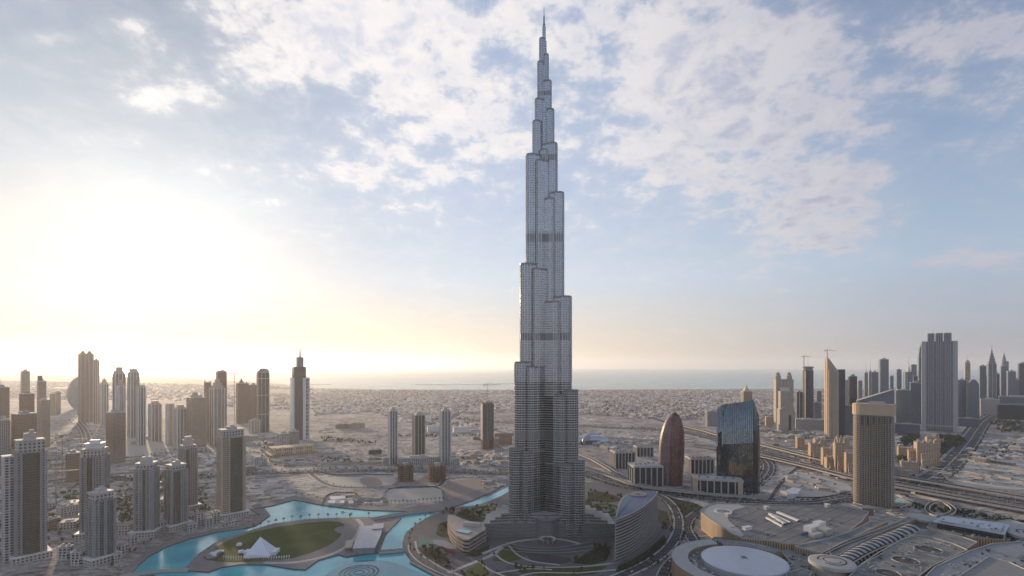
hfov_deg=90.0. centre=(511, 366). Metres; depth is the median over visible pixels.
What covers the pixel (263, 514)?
promenade
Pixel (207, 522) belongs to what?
block
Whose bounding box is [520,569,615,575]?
park path
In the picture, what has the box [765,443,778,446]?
store building
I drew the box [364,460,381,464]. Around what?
store building
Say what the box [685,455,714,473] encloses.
colonnaded block
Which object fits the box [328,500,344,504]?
exhibition shed
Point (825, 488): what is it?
site cabin
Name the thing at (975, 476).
site cabin
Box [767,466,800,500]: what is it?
side road
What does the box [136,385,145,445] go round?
ribbed tower
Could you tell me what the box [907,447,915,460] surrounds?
turreted apartment block
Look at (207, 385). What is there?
tower block
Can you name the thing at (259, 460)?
long shed
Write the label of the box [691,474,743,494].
colonnaded block
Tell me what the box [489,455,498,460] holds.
store building
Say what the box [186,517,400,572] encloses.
island promenade
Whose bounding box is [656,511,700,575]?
mall road
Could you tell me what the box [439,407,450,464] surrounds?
slim tower
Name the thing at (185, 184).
sky
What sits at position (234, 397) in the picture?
tower crane
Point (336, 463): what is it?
store building
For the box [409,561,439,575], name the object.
shore path
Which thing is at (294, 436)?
office block
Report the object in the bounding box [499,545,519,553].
park lawn
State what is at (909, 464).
turreted apartment block
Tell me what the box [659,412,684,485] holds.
egg tower
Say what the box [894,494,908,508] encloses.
hotel ramp
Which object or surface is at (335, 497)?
exhibition shed
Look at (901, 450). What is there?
turreted apartment block
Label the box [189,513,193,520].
block
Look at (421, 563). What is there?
shore wall path
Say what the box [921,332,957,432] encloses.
fluted tower
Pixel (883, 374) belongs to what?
tower block
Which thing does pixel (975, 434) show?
desert highway
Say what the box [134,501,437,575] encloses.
lagoon water
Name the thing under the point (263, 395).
barrel top tower
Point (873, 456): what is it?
hotel tower
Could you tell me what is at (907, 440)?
park woods
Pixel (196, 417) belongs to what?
tower block
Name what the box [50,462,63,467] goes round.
store building
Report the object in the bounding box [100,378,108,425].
ribbed tower
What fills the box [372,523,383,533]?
exhibition shed
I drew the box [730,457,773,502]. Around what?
market road
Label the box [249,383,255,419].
tower block
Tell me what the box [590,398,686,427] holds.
coast road
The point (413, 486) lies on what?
plot fence
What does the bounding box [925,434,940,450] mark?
turreted apartment block
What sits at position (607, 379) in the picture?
sea
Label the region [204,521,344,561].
island lawn
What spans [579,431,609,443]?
metro station
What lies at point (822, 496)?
plot fence
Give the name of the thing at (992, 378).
stepped spire tower
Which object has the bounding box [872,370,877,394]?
tower block
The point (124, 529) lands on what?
block
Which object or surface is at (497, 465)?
store building
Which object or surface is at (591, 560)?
park grove ground
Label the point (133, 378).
ribbed tower
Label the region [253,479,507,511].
promenade
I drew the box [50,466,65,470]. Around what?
store building
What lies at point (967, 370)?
tower block
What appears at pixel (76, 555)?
block
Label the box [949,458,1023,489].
sand plot
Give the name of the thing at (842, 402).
tower block
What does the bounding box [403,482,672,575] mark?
tower plaza
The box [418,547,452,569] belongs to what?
garden bed
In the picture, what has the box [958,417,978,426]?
office block
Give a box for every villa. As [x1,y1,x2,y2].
[205,462,213,466]
[965,447,974,450]
[1001,455,1011,459]
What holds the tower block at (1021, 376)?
on the ground at (306, 484)
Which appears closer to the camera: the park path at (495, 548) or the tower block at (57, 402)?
the park path at (495, 548)
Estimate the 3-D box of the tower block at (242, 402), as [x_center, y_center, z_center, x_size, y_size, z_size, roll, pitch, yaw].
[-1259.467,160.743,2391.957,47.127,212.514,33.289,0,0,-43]
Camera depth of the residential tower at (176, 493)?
834.00 m
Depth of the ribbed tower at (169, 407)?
1743.49 m
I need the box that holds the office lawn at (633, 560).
[618,535,665,571]
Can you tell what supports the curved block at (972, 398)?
on the ground at (306, 484)
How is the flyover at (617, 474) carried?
on the ground at (306, 484)
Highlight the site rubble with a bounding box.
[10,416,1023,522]
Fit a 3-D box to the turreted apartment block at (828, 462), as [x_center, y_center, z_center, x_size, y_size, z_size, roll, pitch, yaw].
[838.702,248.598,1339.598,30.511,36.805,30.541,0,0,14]
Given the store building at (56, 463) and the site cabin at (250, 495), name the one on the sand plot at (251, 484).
the site cabin at (250, 495)
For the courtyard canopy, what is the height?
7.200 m
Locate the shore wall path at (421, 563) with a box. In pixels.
[408,544,446,575]
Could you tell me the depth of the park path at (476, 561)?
694.55 m
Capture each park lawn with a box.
[462,562,488,575]
[492,550,526,561]
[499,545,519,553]
[513,564,607,575]
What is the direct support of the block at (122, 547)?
on the ground at (306, 484)
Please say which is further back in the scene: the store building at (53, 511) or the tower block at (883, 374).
the tower block at (883, 374)
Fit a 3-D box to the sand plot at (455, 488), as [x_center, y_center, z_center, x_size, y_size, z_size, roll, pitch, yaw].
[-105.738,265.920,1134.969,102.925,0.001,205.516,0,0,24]
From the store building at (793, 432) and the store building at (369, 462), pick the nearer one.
the store building at (369, 462)
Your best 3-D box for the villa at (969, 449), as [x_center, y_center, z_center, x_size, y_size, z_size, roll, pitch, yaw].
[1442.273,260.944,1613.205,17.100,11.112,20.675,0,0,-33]
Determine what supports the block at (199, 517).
on the ground at (306, 484)
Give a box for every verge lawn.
[658,510,669,528]
[665,498,702,516]
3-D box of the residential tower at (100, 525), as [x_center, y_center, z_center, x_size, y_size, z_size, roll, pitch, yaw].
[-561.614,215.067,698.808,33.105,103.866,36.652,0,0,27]
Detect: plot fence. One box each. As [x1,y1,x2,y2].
[319,471,393,474]
[321,492,358,505]
[385,486,444,502]
[796,491,849,497]
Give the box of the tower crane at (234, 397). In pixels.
[231,372,237,423]
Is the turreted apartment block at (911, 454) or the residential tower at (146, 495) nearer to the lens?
the residential tower at (146, 495)
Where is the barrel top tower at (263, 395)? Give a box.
[256,368,269,432]
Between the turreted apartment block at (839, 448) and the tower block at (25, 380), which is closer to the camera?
the turreted apartment block at (839, 448)
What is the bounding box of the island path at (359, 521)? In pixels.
[263,519,363,563]
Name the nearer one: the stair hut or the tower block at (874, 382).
the stair hut
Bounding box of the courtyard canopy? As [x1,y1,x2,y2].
[433,540,456,549]
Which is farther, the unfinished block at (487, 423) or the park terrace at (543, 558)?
the unfinished block at (487, 423)
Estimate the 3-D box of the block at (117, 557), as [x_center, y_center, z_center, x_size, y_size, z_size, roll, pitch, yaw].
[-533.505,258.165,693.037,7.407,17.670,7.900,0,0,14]
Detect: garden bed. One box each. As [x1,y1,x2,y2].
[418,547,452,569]
[456,509,482,521]
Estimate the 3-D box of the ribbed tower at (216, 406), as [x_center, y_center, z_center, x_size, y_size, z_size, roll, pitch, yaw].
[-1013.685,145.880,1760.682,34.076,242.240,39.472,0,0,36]
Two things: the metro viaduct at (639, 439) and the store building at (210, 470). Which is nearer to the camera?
the store building at (210, 470)
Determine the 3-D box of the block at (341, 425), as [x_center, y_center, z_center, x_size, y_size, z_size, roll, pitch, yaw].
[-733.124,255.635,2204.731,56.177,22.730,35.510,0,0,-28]
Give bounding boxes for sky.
[0,0,1023,368]
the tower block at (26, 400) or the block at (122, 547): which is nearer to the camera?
the block at (122, 547)
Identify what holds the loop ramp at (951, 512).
on the ground at (306, 484)
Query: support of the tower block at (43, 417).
on the ground at (306, 484)
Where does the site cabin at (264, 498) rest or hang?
on the ground at (306, 484)
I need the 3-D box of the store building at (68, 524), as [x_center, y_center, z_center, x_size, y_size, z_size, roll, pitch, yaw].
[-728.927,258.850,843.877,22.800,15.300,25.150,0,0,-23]
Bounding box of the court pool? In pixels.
[418,535,447,545]
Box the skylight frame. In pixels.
[766,511,800,526]
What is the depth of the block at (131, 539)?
756.56 m
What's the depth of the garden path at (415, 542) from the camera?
690.93 m
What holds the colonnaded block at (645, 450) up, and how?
on the ground at (306, 484)
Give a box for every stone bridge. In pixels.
[372,506,451,519]
[379,548,403,553]
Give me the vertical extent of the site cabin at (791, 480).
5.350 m
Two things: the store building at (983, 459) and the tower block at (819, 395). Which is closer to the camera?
the store building at (983, 459)
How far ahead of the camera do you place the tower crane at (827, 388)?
1890.93 m
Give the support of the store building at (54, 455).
on the ground at (306, 484)
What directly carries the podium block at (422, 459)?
on the ground at (306, 484)
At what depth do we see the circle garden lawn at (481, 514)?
940.47 m
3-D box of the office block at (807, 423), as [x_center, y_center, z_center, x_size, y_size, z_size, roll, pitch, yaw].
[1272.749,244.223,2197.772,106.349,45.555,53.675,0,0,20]
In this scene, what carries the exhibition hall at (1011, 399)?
on the ground at (306, 484)
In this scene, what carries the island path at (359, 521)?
on the island promenade at (348, 530)
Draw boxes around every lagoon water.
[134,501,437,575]
[326,560,425,575]
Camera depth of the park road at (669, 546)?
755.85 m
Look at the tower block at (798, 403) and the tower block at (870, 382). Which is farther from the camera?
the tower block at (870, 382)
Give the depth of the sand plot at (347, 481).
1193.31 m
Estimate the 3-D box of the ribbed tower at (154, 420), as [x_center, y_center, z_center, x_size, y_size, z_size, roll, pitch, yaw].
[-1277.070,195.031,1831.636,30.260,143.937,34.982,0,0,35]
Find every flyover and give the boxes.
[579,453,702,491]
[585,466,768,500]
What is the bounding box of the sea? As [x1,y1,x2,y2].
[0,369,1017,389]
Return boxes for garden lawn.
[436,521,448,536]
[464,545,488,556]
[469,506,496,519]
[478,509,494,515]
[585,498,591,505]
[588,491,619,501]
[590,503,617,516]
[596,506,615,513]
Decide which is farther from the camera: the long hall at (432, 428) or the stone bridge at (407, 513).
the long hall at (432, 428)
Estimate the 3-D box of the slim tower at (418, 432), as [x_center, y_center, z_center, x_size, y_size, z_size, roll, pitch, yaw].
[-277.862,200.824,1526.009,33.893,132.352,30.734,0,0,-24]
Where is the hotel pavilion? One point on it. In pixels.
(466, 535)
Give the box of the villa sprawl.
[0,381,895,430]
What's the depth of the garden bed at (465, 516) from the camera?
903.15 m
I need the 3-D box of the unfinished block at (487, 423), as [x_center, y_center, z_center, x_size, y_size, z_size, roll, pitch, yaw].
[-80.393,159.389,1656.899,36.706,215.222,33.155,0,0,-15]
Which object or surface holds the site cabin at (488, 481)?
on the sand plot at (455, 488)
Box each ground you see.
[0,374,1023,575]
[574,545,608,564]
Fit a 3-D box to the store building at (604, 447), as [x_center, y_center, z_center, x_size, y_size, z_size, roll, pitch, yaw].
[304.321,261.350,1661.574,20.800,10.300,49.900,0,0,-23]
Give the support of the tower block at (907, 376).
on the ground at (306, 484)
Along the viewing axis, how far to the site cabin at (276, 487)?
1112.30 m
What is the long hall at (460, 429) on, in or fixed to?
on the ground at (306, 484)
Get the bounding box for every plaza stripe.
[499,548,594,552]
[501,550,597,554]
[504,547,593,551]
[506,542,587,547]
[508,543,591,548]
[508,545,592,550]
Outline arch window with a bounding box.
[789,415,790,429]
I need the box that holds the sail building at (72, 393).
[67,377,77,408]
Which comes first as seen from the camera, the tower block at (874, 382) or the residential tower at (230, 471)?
the residential tower at (230, 471)
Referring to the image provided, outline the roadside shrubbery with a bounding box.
[47,414,1008,575]
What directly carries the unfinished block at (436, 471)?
on the ground at (306, 484)
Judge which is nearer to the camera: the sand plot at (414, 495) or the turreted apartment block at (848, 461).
the sand plot at (414, 495)
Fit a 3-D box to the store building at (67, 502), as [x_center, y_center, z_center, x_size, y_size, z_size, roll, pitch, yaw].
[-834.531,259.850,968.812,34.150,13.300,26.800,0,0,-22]
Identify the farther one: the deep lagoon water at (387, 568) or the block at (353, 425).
the block at (353, 425)
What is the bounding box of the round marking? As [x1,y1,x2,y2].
[714,509,731,513]
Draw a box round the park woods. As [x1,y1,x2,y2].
[895,418,1023,462]
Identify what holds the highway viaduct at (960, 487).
on the ground at (306, 484)
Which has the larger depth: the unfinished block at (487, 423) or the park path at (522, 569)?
the unfinished block at (487, 423)
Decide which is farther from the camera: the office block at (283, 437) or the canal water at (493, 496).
the office block at (283, 437)
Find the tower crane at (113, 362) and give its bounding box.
[109,361,127,409]
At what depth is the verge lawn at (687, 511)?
967.58 m
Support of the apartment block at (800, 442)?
on the ground at (306, 484)
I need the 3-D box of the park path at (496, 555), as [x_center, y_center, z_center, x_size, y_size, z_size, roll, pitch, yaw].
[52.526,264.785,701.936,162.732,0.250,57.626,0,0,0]
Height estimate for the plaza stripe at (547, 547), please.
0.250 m
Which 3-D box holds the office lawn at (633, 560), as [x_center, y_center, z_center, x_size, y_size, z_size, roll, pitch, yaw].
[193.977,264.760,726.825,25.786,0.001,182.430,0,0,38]
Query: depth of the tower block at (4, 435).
1242.79 m
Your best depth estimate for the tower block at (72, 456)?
1173.39 m
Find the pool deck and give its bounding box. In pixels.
[894,498,912,506]
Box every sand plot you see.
[126,436,173,459]
[246,482,266,497]
[323,477,395,485]
[360,477,382,485]
[386,488,442,503]
[441,478,500,497]
[783,472,851,496]
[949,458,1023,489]
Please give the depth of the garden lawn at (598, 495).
1034.00 m
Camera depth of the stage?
711.01 m
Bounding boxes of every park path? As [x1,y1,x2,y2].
[447,547,503,572]
[478,560,504,575]
[482,538,581,553]
[492,552,611,567]
[497,568,551,572]
[509,546,559,564]
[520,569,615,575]
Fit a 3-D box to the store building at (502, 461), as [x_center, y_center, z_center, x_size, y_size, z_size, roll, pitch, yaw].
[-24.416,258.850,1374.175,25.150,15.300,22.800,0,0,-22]
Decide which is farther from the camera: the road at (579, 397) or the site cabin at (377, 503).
the road at (579, 397)
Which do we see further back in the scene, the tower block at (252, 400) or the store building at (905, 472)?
the tower block at (252, 400)
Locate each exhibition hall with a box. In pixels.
[980,398,999,415]
[997,403,1023,419]
[998,395,1023,403]
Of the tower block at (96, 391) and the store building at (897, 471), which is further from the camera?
the tower block at (96, 391)
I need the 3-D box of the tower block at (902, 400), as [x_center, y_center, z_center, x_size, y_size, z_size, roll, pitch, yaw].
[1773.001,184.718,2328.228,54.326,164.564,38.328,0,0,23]
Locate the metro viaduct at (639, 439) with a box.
[480,437,696,443]
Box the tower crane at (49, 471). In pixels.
[47,468,77,508]
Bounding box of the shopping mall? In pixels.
[672,503,1023,575]
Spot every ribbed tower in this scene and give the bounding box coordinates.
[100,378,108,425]
[112,367,125,412]
[116,380,124,410]
[127,369,139,437]
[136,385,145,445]
[148,401,161,441]
[165,403,174,444]
[173,405,185,447]
[209,379,224,444]
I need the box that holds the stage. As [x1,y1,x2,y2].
[206,549,223,559]
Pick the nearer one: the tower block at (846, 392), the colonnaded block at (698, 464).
the colonnaded block at (698, 464)
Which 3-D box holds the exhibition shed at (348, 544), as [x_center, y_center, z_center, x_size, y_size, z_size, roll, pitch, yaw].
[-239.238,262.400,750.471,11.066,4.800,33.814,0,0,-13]
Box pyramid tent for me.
[244,535,279,558]
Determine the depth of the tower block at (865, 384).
2750.48 m
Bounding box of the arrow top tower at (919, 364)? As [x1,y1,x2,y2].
[918,344,920,381]
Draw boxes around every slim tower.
[388,407,397,464]
[412,411,425,454]
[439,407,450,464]
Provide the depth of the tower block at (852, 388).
2081.59 m
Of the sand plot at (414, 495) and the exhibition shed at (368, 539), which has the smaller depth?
the exhibition shed at (368, 539)
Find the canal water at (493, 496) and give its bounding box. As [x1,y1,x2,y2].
[463,487,507,505]
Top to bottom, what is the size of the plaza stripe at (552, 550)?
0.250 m
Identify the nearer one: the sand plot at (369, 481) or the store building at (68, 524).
the store building at (68, 524)
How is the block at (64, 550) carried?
on the ground at (306, 484)
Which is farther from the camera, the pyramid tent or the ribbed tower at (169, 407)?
the ribbed tower at (169, 407)
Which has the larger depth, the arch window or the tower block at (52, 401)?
the tower block at (52, 401)
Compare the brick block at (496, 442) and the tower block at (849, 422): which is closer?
the brick block at (496, 442)
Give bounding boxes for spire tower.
[290,351,309,439]
[987,347,996,398]
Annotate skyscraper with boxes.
[484,16,614,543]
[802,366,813,417]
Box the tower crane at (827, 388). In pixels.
[824,349,835,436]
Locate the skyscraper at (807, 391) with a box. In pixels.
[802,366,813,417]
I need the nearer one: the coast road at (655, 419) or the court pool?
the court pool
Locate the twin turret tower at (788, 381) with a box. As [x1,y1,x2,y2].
[774,372,793,423]
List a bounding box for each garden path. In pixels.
[414,541,461,575]
[474,508,495,516]
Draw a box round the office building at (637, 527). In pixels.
[611,491,660,565]
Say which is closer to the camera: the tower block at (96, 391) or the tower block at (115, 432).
the tower block at (115, 432)
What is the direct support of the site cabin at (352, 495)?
on the ground at (306, 484)
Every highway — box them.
[431,416,1023,506]
[903,415,996,486]
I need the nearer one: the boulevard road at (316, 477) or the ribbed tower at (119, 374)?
the boulevard road at (316, 477)
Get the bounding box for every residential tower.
[1,429,52,565]
[74,439,109,540]
[82,485,121,567]
[128,456,162,537]
[163,459,192,532]
[178,436,201,510]
[215,424,249,520]
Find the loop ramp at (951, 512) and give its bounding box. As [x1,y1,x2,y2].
[894,491,959,516]
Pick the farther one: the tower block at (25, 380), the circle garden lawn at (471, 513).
the tower block at (25, 380)
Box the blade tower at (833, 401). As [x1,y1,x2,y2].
[824,358,838,437]
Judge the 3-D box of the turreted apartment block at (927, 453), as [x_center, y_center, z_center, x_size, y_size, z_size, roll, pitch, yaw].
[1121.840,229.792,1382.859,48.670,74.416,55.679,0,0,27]
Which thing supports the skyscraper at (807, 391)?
on the ground at (306, 484)
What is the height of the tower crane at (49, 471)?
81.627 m
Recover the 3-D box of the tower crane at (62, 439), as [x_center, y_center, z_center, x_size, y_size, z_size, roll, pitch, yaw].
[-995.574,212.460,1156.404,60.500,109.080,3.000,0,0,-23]
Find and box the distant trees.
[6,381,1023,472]
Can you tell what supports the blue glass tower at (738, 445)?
on the ground at (306, 484)
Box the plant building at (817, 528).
[800,520,832,538]
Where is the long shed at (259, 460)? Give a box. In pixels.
[254,457,266,464]
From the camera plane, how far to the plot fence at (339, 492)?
1068.37 m
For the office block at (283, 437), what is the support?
on the ground at (306, 484)
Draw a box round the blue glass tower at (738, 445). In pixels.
[716,400,759,493]
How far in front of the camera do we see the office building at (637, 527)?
746.56 m
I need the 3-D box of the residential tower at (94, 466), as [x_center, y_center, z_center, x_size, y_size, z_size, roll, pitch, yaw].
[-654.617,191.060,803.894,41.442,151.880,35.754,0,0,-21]
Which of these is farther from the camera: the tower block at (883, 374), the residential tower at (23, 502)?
the tower block at (883, 374)
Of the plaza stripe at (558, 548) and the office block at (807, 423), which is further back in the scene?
the office block at (807, 423)
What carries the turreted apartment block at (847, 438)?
on the ground at (306, 484)
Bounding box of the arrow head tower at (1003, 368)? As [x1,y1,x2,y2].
[1000,354,1007,395]
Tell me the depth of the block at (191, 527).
822.77 m
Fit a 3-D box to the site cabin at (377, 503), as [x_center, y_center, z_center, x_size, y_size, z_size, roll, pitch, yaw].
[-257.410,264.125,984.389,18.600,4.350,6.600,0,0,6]
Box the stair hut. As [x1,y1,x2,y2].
[742,525,752,530]
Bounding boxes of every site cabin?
[246,493,258,497]
[257,496,270,500]
[271,485,282,489]
[273,489,285,492]
[342,493,354,496]
[360,496,372,499]
[373,502,382,504]
[480,480,491,483]
[785,479,795,482]
[817,487,830,490]
[835,489,846,492]
[970,475,983,477]
[998,475,1012,479]
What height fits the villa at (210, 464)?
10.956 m
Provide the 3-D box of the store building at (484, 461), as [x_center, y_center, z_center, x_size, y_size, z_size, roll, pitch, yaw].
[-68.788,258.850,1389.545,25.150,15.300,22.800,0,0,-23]
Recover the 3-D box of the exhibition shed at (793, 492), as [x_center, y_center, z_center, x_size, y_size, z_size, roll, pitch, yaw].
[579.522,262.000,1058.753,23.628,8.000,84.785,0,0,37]
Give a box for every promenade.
[122,508,269,574]
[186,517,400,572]
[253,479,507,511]
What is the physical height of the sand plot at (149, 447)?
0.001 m
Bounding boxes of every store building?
[47,451,57,454]
[47,454,61,457]
[47,483,54,487]
[47,498,62,507]
[47,509,55,515]
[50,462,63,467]
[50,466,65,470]
[57,499,78,506]
[58,518,78,530]
[157,461,170,465]
[203,467,214,473]
[246,464,254,470]
[328,461,350,465]
[343,460,361,464]
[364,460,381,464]
[367,457,376,460]
[468,454,477,458]
[470,459,478,464]
[481,459,491,463]
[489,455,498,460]
[494,463,502,467]
[497,460,507,463]
[599,445,608,449]
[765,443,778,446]
[777,435,794,438]
[789,430,797,433]
[894,469,918,475]
[899,469,914,476]
[975,457,990,462]
[990,459,1015,465]
[1010,446,1023,448]
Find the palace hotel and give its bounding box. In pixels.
[265,443,317,457]
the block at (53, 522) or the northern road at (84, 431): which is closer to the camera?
the block at (53, 522)
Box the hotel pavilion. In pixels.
[447,514,485,551]
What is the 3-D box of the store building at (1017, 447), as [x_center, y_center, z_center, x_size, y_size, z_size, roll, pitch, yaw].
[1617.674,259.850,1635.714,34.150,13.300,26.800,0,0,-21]
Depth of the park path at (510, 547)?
698.13 m
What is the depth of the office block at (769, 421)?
2243.09 m
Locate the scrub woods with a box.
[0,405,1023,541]
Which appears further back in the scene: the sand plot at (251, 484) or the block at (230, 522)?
the sand plot at (251, 484)
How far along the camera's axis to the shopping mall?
680.42 m
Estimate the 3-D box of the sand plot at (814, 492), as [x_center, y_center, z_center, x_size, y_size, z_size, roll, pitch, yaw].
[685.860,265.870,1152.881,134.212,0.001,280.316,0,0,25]
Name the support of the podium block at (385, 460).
on the ground at (306, 484)
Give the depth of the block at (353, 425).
2193.65 m
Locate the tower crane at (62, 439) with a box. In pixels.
[54,437,87,484]
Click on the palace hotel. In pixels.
(291, 450)
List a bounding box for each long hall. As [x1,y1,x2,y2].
[427,426,438,431]
[453,426,471,432]
[470,429,480,433]
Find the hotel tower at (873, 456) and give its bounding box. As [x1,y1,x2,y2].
[852,401,895,508]
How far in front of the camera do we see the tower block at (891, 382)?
3156.70 m
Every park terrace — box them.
[491,570,519,575]
[526,552,572,563]
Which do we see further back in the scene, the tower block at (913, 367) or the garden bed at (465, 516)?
the tower block at (913, 367)
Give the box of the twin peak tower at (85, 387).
[78,350,93,421]
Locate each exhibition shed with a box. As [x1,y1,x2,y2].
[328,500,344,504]
[329,496,344,499]
[345,540,353,549]
[352,525,381,553]
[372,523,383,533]
[786,487,800,498]
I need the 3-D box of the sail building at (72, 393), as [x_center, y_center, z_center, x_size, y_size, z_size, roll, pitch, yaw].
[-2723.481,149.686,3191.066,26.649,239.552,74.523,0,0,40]
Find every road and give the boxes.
[0,469,853,504]
[48,451,297,466]
[70,419,92,448]
[198,473,303,483]
[270,397,638,398]
[307,473,481,488]
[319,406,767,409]
[426,395,488,424]
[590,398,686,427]
[610,493,683,575]
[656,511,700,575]
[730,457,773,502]
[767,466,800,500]
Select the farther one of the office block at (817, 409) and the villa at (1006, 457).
the office block at (817, 409)
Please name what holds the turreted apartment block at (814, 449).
on the ground at (306, 484)
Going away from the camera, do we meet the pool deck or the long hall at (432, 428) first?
the pool deck
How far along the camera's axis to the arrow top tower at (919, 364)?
2372.11 m
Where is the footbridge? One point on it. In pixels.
(160, 571)
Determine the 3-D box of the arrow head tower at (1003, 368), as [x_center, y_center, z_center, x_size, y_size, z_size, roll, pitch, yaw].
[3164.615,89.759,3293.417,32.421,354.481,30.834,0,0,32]
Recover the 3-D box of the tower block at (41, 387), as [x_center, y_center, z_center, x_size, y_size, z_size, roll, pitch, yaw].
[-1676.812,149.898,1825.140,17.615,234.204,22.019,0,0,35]
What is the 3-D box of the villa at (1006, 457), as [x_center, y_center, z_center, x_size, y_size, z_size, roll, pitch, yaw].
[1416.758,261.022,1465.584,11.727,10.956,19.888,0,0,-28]
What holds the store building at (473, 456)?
on the ground at (306, 484)
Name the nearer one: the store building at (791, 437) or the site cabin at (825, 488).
the site cabin at (825, 488)
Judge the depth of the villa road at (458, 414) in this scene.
2828.27 m
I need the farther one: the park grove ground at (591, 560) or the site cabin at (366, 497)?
the site cabin at (366, 497)
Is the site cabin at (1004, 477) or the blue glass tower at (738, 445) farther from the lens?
the site cabin at (1004, 477)
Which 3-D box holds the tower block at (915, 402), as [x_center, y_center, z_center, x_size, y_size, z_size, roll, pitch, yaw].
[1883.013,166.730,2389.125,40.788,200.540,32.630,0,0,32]
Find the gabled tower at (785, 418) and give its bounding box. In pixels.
[777,387,794,432]
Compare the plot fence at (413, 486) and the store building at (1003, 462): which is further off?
the store building at (1003, 462)
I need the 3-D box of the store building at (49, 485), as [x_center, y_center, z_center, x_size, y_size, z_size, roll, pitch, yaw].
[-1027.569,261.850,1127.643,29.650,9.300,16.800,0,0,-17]
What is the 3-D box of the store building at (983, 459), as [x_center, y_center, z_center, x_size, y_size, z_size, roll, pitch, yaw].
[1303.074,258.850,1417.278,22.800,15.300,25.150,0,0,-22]
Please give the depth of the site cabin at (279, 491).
1077.89 m
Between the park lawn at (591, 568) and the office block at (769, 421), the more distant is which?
the office block at (769, 421)
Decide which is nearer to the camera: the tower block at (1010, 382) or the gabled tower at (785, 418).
the gabled tower at (785, 418)
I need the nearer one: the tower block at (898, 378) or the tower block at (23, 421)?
the tower block at (23, 421)
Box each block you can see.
[0,384,9,418]
[0,416,9,476]
[10,410,37,453]
[19,391,34,411]
[20,369,29,392]
[37,376,45,437]
[37,397,50,446]
[47,515,60,530]
[49,392,54,415]
[54,391,60,413]
[55,502,78,517]
[57,543,73,559]
[65,449,80,482]
[70,549,84,565]
[93,358,98,423]
[105,409,125,463]
[113,551,121,563]
[116,521,132,535]
[116,542,128,554]
[126,534,137,546]
[158,519,167,531]
[186,392,206,446]
[186,521,196,532]
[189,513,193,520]
[194,510,204,526]
[203,516,212,527]
[204,380,210,441]
[211,509,220,524]
[216,370,226,427]
[220,518,236,527]
[236,378,248,423]
[244,435,252,441]
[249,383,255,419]
[249,418,259,433]
[277,431,289,445]
[289,429,298,444]
[334,423,348,428]
[349,422,364,428]
[368,448,381,453]
[382,456,388,465]
[397,454,438,465]
[398,462,413,481]
[427,462,445,481]
[449,457,458,466]
[481,401,493,448]
[493,437,498,447]
[494,432,511,444]
[610,449,635,468]
[627,462,663,486]
[633,444,653,456]
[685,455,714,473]
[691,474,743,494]
[705,409,716,425]
[740,385,752,401]
[765,416,773,426]
[795,390,801,417]
[795,418,823,429]
[795,436,804,449]
[808,440,822,459]
[813,436,826,447]
[814,401,821,418]
[816,390,821,401]
[821,444,832,464]
[824,454,833,468]
[833,437,845,470]
[836,435,849,447]
[837,369,844,436]
[844,450,853,473]
[845,380,847,404]
[845,405,853,435]
[848,374,856,404]
[856,389,893,403]
[858,380,861,398]
[862,505,873,515]
[864,371,867,396]
[869,370,871,395]
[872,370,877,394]
[878,358,888,392]
[890,375,893,388]
[894,389,910,422]
[894,423,919,434]
[896,369,901,388]
[897,445,913,455]
[899,458,919,473]
[903,359,912,389]
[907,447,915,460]
[910,364,916,375]
[910,381,920,423]
[914,438,939,466]
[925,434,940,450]
[958,378,965,417]
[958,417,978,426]
[964,360,969,416]
[967,379,978,417]
[979,364,985,408]
[997,374,999,398]
[1006,370,1015,395]
[1016,378,1018,395]
[1018,362,1023,394]
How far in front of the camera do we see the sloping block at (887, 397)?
1975.55 m
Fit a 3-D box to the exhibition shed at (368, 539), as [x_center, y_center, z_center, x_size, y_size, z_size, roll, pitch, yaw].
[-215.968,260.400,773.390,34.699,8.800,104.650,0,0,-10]
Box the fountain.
[339,565,378,575]
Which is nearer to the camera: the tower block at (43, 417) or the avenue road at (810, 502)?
the avenue road at (810, 502)
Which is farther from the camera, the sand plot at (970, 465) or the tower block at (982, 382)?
the tower block at (982, 382)
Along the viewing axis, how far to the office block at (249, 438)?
1808.82 m
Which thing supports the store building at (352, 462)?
on the ground at (306, 484)
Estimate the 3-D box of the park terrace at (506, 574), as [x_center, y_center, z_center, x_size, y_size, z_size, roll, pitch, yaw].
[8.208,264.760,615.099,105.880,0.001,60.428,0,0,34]
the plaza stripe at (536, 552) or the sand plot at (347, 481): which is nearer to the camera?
the plaza stripe at (536, 552)
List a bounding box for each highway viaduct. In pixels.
[683,425,1023,499]
[693,444,1023,510]
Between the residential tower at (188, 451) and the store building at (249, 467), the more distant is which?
the store building at (249, 467)
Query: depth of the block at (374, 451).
1555.98 m
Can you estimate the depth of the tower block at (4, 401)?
1690.38 m
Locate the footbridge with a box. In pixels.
[120,568,189,575]
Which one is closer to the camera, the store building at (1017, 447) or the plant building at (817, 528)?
the plant building at (817, 528)
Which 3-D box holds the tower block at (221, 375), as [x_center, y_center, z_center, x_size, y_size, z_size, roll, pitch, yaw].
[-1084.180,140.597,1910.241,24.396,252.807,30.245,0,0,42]
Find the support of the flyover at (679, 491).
on the ground at (306, 484)
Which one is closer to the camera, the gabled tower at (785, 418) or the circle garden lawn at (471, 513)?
the circle garden lawn at (471, 513)
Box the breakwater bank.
[310,374,513,384]

